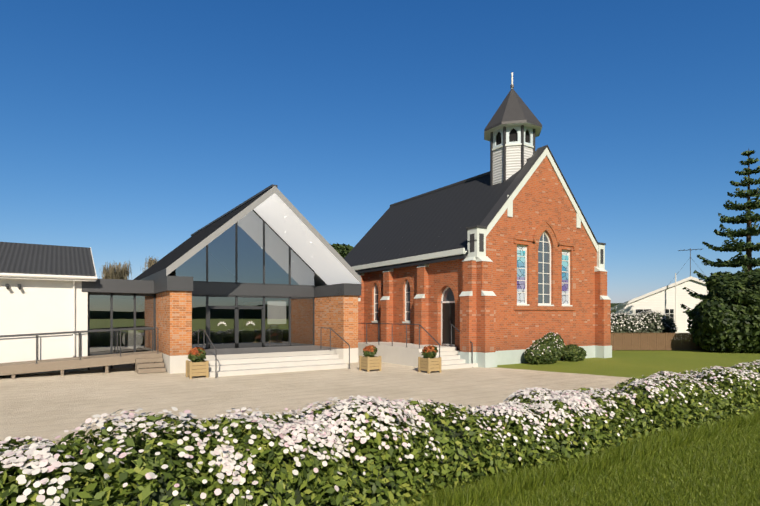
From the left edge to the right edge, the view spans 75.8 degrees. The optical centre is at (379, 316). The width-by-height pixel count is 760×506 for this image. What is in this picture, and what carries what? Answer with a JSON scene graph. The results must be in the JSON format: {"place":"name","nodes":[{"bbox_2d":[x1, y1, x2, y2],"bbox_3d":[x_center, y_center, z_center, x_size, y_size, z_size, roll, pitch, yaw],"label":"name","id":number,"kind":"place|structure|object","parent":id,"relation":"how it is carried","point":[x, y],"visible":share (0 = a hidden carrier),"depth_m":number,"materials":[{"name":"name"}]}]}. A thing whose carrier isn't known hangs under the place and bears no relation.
{"place":"outdoors","nodes":[
{"label":"outdoors","id":0,"kind":"place"},
{"bbox_2d":[0,242,96,373],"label":"white building","id":1,"kind":"structure","parent":0,"point":[41,288],"depth_m":18.48,"materials":[{"name":"paint"}]},
{"bbox_2d":[0,340,759,505],"bbox_3d":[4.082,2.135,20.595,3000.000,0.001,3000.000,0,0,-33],"label":"ground","id":2,"kind":"structure","parent":0,"point":[48,406],"depth_m":14.79,"materials":[{"name":"beige concrete"}]},
{"bbox_2d":[0,350,165,378],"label":"ramp","id":3,"kind":"structure","parent":2,"relation":"on","point":[144,359],"depth_m":18.02,"materials":[{"name":"beige wood"}]},
{"bbox_2d":[99,262,123,278],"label":"poplar","id":4,"kind":"object","parent":2,"relation":"on","point":[111,274],"depth_m":77.56,"materials":[{"name":"beige plant"}]},
{"bbox_2d":[82,279,155,369],"bbox_3d":[-12.605,0.325,22.949,2.700,3.620,7.730,0,0,-33],"label":"link","id":5,"kind":"object","parent":2,"relation":"on","point":[117,303],"visible":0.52,"depth_m":19.96,"materials":[{"name":"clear glass"}]},
{"bbox_2d":[112,261,131,279],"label":"poplar","id":6,"kind":"object","parent":2,"relation":"on","point":[125,272],"depth_m":80.52,"materials":[{"name":"plant"}]},
{"bbox_2d":[143,256,157,271],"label":"poplar","id":7,"kind":"object","parent":2,"relation":"on","point":[151,261],"depth_m":81.96,"materials":[{"name":"beige plant"}]},
{"bbox_2d":[186,347,208,378],"bbox_3d":[-6.400,1.606,17.053,0.639,1.058,0.630,0,0,-33],"label":"planter","id":8,"kind":"object","parent":2,"relation":"on","point":[193,368],"depth_m":16.85,"materials":[{"name":"beige wood"}]},
{"bbox_2d":[188,347,205,361],"bbox_3d":[-6.411,1.367,17.048,0.630,0.587,0.647,0,0,-33],"label":"plant","id":9,"kind":"object","parent":8,"relation":"in","point":[201,357],"visible":0.73,"depth_m":16.91,"materials":[{"name":"green plant"}]},
{"bbox_2d":[0,323,472,377],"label":"railings","id":10,"kind":"object","parent":2,"relation":"on","point":[52,333],"visible":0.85,"depth_m":18.99,"materials":[{"name":"grey metal"}]},
{"bbox_2d":[133,184,360,376],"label":"entrance building","id":11,"kind":"structure","parent":2,"relation":"on","point":[250,286],"depth_m":22.28,"materials":[{"name":"glass"}]},
{"bbox_2d":[330,243,353,258],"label":"tree","id":12,"kind":"object","parent":2,"relation":"on","point":[343,250],"visible":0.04,"depth_m":44.42,"materials":[{"name":"green plant"}]},
{"bbox_2d":[359,345,380,371],"bbox_3d":[-0.380,1.629,19.097,0.633,1.012,0.630,0,0,-33],"label":"planter","id":13,"kind":"object","parent":2,"relation":"on","point":[368,363],"depth_m":18.90,"materials":[{"name":"beige wood"}]},
{"bbox_2d":[363,345,376,356],"bbox_3d":[-0.383,1.417,19.121,0.660,0.544,0.577,0,0,-33],"label":"plant","id":14,"kind":"object","parent":13,"relation":"in","point":[369,354],"visible":0.44,"depth_m":18.94,"materials":[{"name":"green plant"}]},
{"bbox_2d":[0,360,759,505],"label":"hedge","id":15,"kind":"object","parent":2,"relation":"on","point":[267,457],"depth_m":4.93,"materials":[{"name":"green plant"}]},
{"bbox_2d":[418,345,440,373],"bbox_3d":[1.888,1.616,18.554,0.640,1.039,0.630,0,0,-33],"label":"planter","id":16,"kind":"object","parent":2,"relation":"on","point":[428,365],"depth_m":18.35,"materials":[{"name":"beige wood"}]},
{"bbox_2d":[421,345,437,358],"bbox_3d":[1.914,1.388,18.532,0.693,0.567,0.606,0,0,-33],"label":"plant","id":17,"kind":"object","parent":16,"relation":"in","point":[432,354],"visible":0.71,"depth_m":18.36,"materials":[{"name":"green plant"}]},
{"bbox_2d":[344,72,611,369],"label":"church","id":18,"kind":"structure","parent":2,"relation":"on","point":[457,220],"depth_m":23.74,"materials":[{"name":"red brick"}]},
{"bbox_2d":[364,259,462,349],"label":"wall","id":19,"kind":"structure","parent":18,"relation":"attached to","point":[440,272],"depth_m":24.41,"materials":[{"name":"red brick"}]},
{"bbox_2d":[476,156,596,351],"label":"church front","id":20,"kind":"structure","parent":18,"relation":"attached to","point":[540,197],"depth_m":22.82,"materials":[{"name":"brick"}]},
{"bbox_2d":[524,332,565,364],"bbox_3d":[7.463,1.460,21.933,2.308,1.483,1.323,0,0,-33],"label":"shrub","id":21,"kind":"object","parent":2,"relation":"on","point":[544,357],"depth_m":21.50,"materials":[{"name":"green plant"}]},
{"bbox_2d":[356,409,759,505],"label":"grass","id":22,"kind":"structure","parent":2,"relation":"on","point":[724,486],"depth_m":6.18,"materials":[{"name":"green plant"}]},
{"bbox_2d":[562,344,586,361],"bbox_3d":[9.216,1.751,23.203,1.539,0.882,1.008,0,0,-33],"label":"shrub","id":23,"kind":"object","parent":2,"relation":"on","point":[581,355],"visible":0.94,"depth_m":22.81,"materials":[{"name":"green plant"}]},
{"bbox_2d":[611,303,620,314],"bbox_3d":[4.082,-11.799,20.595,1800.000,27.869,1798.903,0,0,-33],"label":"distant trees","id":24,"kind":"object","parent":2,"relation":"on","point":[613,305],"depth_m":351.99,"materials":[{"name":"green plant"}]},
{"bbox_2d":[611,310,677,344],"bbox_3d":[17.171,0.905,35.272,9.079,2.707,3.743,0,0,-5],"label":"flowering shrub","id":25,"kind":"object","parent":2,"relation":"on","point":[653,326],"depth_m":34.26,"materials":[{"name":"white plant"}]},
{"bbox_2d":[611,333,706,350],"bbox_3d":[28.997,1.585,30.059,43.485,1.100,0.150,0,0,1],"label":"fence","id":26,"kind":"object","parent":2,"relation":"on","point":[658,341],"visible":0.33,"depth_m":30.14,"materials":[{"name":"brown wood"}]},
{"bbox_2d":[686,268,759,353],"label":"bush","id":27,"kind":"object","parent":2,"relation":"on","point":[725,289],"depth_m":27.63,"materials":[{"name":"green plant"}]},
{"bbox_2d":[0,0,759,302],"label":"sky","id":28,"kind":"structure","parent":0,"point":[128,128],"materials":[{"name":"blue"}]},
{"bbox_2d":[611,248,708,339],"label":"house","id":29,"kind":"structure","parent":0,"point":[669,299],"depth_m":43.78,"materials":[{"name":"white paint"}]},
{"bbox_2d":[680,149,759,316],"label":"pine","id":30,"kind":"object","parent":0,"point":[740,246],"depth_m":32.39,"materials":[{"name":"green plant"}]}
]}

